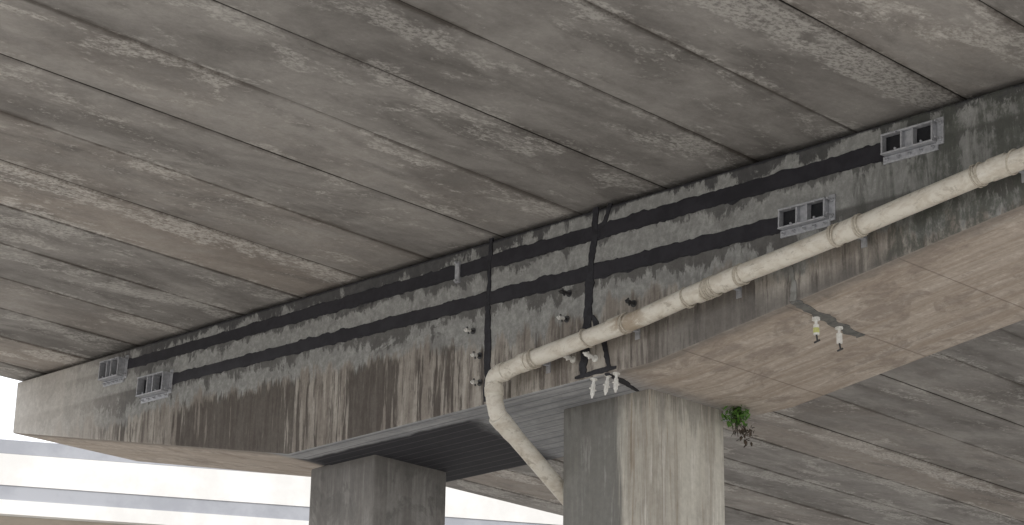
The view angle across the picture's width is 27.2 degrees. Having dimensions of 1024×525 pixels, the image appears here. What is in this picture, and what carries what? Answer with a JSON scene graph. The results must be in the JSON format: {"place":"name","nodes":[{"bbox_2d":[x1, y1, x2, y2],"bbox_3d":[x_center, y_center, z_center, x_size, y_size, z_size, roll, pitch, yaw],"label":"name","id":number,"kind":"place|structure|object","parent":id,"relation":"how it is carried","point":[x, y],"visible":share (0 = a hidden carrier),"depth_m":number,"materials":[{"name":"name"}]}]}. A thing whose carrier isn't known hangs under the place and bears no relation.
{"place":"outdoors","nodes":[
{"label":"outdoors","id":0,"kind":"place"},
{"bbox_2d":[0,376,58,443],"label":"sky","id":1,"kind":"structure","parent":0,"point":[8,386],"materials":[{"name":"white"}]},
{"label":"ground","id":2,"kind":"structure","parent":0,"visible":0},
{"bbox_2d":[0,439,562,524],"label":"neighbouring viaduct","id":3,"kind":"object","parent":2,"relation":"on","point":[42,483],"visible":0.5,"depth_m":45.66,"materials":[{"name":"concrete"}]},
{"bbox_3d":[1.143,8.068,18.385,2.000,0.650,2.200,17,-24,-39],"label":"footing","id":4,"kind":"object","parent":2,"relation":"on","visible":0},
{"bbox_2d":[563,389,724,524],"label":"shaft","id":5,"kind":"object","parent":4,"relation":"on","point":[649,457],"visible":0.92,"depth_m":20.07,"materials":[{"name":"concrete"}]},
{"bbox_3d":[-1.631,9.028,21.339,2.000,0.650,2.170,17,-24,-39],"label":"footing","id":6,"kind":"object","parent":2,"relation":"on","visible":0},
{"bbox_2d":[309,455,445,524],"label":"shaft","id":7,"kind":"object","parent":6,"relation":"on","point":[374,490],"visible":0.92,"depth_m":23.13,"materials":[{"name":"grey concrete"}]},
{"bbox_2d":[13,83,1023,481],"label":"pier cap beam","id":8,"kind":"structure","parent":7,"relation":"on","point":[949,273],"depth_m":20.01,"materials":[{"name":"concrete"}]},
{"bbox_2d":[97,355,128,386],"bbox_3d":[-4.963,1.347,26.267,0.125,0.335,0.551,17,-24,-39],"label":"steel anchor bracket","id":9,"kind":"object","parent":8,"relation":"attached to","point":[112,371],"visible":1,"depth_m":26.24,"materials":[{"name":"grey metal"}]},
{"bbox_2d":[135,369,173,403],"bbox_3d":[-4.310,1.494,25.436,0.125,0.335,0.671,17,-24,-39],"label":"steel anchor bracket","id":10,"kind":"object","parent":8,"relation":"attached to","point":[154,386],"visible":1,"depth_m":25.43,"materials":[{"name":"grey metal"}]},
{"bbox_2d":[453,261,460,282],"bbox_3d":[-0.562,0.098,21.531,0.062,0.220,0.060,17,-24,-39],"label":"steel clamp plate","id":11,"kind":"object","parent":8,"relation":"attached to","point":[457,279],"visible":1,"depth_m":21.52,"materials":[{"name":"grey metal"}]},
{"bbox_2d":[464,327,475,333],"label":"injection port","id":12,"kind":"object","parent":8,"relation":"attached to","point":[471,330],"visible":1,"depth_m":21.10,"materials":[{"name":"plastic"}]},
{"bbox_2d":[470,378,481,385],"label":"injection port","id":13,"kind":"object","parent":8,"relation":"attached to","point":[478,382],"visible":1,"depth_m":20.83,"materials":[{"name":"plastic"}]},
{"bbox_2d":[470,351,481,358],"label":"injection port","id":14,"kind":"object","parent":8,"relation":"attached to","point":[478,355],"visible":1,"depth_m":20.93,"materials":[{"name":"plastic"}]},
{"bbox_2d":[172,217,783,384],"bbox_3d":[-0.858,0.532,21.774,0.018,0.674,9.727,17,-24,-39],"label":"carbon fiber strip","id":15,"kind":"object","parent":8,"relation":"attached to","point":[543,284],"visible":1,"depth_m":20.84,"materials":[{"name":"laminate"}]},
{"bbox_2d":[127,143,886,368],"bbox_3d":[-0.819,0.170,21.858,0.018,0.732,11.906,17,-24,-39],"label":"carbon fiber strip","id":16,"kind":"object","parent":8,"relation":"attached to","point":[785,178],"visible":1,"depth_m":20.52,"materials":[{"name":"laminate"}]},
{"bbox_2d":[0,0,1023,524],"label":"bridge deck","id":17,"kind":"structure","parent":8,"relation":"on","point":[170,168],"depth_m":19.06,"materials":[{"name":"concrete"}]},
{"bbox_2d":[25,83,1020,380],"bbox_3d":[0.299,0.069,22.095,1.720,0.918,18.580,17,-24,-39],"label":"bearing strip","id":18,"kind":"object","parent":8,"relation":"on","point":[565,219],"visible":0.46,"depth_m":20.52,"materials":[{"name":"rubber"}]},
{"bbox_2d":[556,314,569,322],"bbox_3d":[0.474,0.531,20.079,0.153,0.081,0.069,17,-24,-39],"label":"injection port","id":19,"kind":"object","parent":8,"relation":"attached to","point":[562,318],"visible":1,"depth_m":20.07,"materials":[{"name":"plastic"}]},
{"bbox_2d":[558,288,571,296],"bbox_3d":[0.494,0.286,20.135,0.163,0.081,0.069,17,-24,-39],"label":"injection port","id":20,"kind":"object","parent":8,"relation":"attached to","point":[568,293],"visible":1,"depth_m":20.12,"materials":[{"name":"plastic"}]},
{"bbox_2d":[563,355,575,362],"bbox_3d":[0.516,0.890,19.875,0.183,0.082,0.069,17,-24,-39],"label":"injection port","id":21,"kind":"object","parent":8,"relation":"attached to","point":[572,359],"visible":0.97,"depth_m":19.89,"materials":[{"name":"white plastic"}]},
{"bbox_2d":[583,351,597,361],"bbox_3d":[0.715,0.868,19.646,0.183,0.082,0.069,17,-24,-39],"label":"injection port","id":22,"kind":"object","parent":8,"relation":"attached to","point":[594,358],"visible":1,"depth_m":19.64,"materials":[{"name":"white plastic"}]},
{"bbox_2d":[589,378,597,398],"bbox_3d":[0.754,1.169,19.670,0.089,0.203,0.066,17,-24,-39],"label":"injection port","id":23,"kind":"object","parent":8,"relation":"attached to","point":[592,390],"visible":1,"depth_m":19.65,"materials":[{"name":"white plastic"}]},
{"bbox_2d":[603,375,611,394],"bbox_3d":[0.880,1.128,19.534,0.089,0.203,0.067,17,-24,-39],"label":"injection port","id":24,"kind":"object","parent":8,"relation":"attached to","point":[606,385],"visible":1,"depth_m":19.52,"materials":[{"name":"white plastic"}]},
{"bbox_2d":[612,372,619,392],"bbox_3d":[0.954,1.105,19.455,0.089,0.203,0.067,17,-24,-39],"label":"injection port","id":25,"kind":"object","parent":8,"relation":"attached to","point":[615,382],"visible":1,"depth_m":19.43,"materials":[{"name":"white plastic"}]},
{"bbox_2d":[625,298,636,306],"bbox_3d":[1.079,0.366,19.432,0.133,0.078,0.069,17,-24,-39],"label":"injection port","id":26,"kind":"object","parent":8,"relation":"attached to","point":[633,303],"visible":1,"depth_m":19.43,"materials":[{"name":"plastic"}]},
{"bbox_2d":[483,203,864,401],"bbox_3d":[1.481,0.259,19.922,1.069,1.772,4.078,17,-24,-39],"label":"crack sealant","id":27,"kind":"object","parent":8,"relation":"attached to","point":[589,317],"visible":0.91,"depth_m":19.92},
{"bbox_2d":[721,405,755,446],"bbox_3d":[2.169,1.554,20.323,0.331,0.501,0.361,17,-24,-39],"label":"wall fern plant","id":28,"kind":"object","parent":8,"relation":"attached to","point":[738,414],"depth_m":20.34,"materials":[{"name":"green plant"}]},
{"bbox_2d":[484,147,1023,504],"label":"drain pipe","id":29,"kind":"object","parent":8,"relation":"attached to","point":[738,276],"visible":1,"depth_m":18.33,"materials":[{"name":"plastic"}]},
{"bbox_2d":[777,194,835,237],"bbox_3d":[2.498,-0.392,18.042,0.092,0.275,0.618,17,-24,-39],"label":"steel anchor bracket","id":30,"kind":"object","parent":8,"relation":"attached to","point":[811,215],"visible":0.99,"depth_m":18.03,"materials":[{"name":"grey metal"}]},
{"bbox_2d":[812,316,819,342],"bbox_3d":[2.625,0.577,18.248,0.072,0.244,0.072,17,-24,-39],"label":"injection syringe","id":31,"kind":"object","parent":8,"relation":"attached to","point":[816,330],"visible":1,"depth_m":18.23,"materials":[{"name":"white plastic"}]},
{"bbox_2d":[835,326,842,351],"bbox_3d":[2.857,0.659,18.469,0.072,0.244,0.072,17,-24,-39],"label":"injection syringe","id":32,"kind":"object","parent":8,"relation":"attached to","point":[839,336],"visible":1,"depth_m":18.45,"materials":[{"name":"white plastic"}]},
{"bbox_2d":[880,117,943,164],"bbox_3d":[3.266,-0.996,17.346,0.092,0.275,0.628,17,-24,-39],"label":"steel anchor bracket","id":33,"kind":"object","parent":8,"relation":"attached to","point":[913,140],"visible":1,"depth_m":17.34,"materials":[{"name":"grey metal"}]}
]}

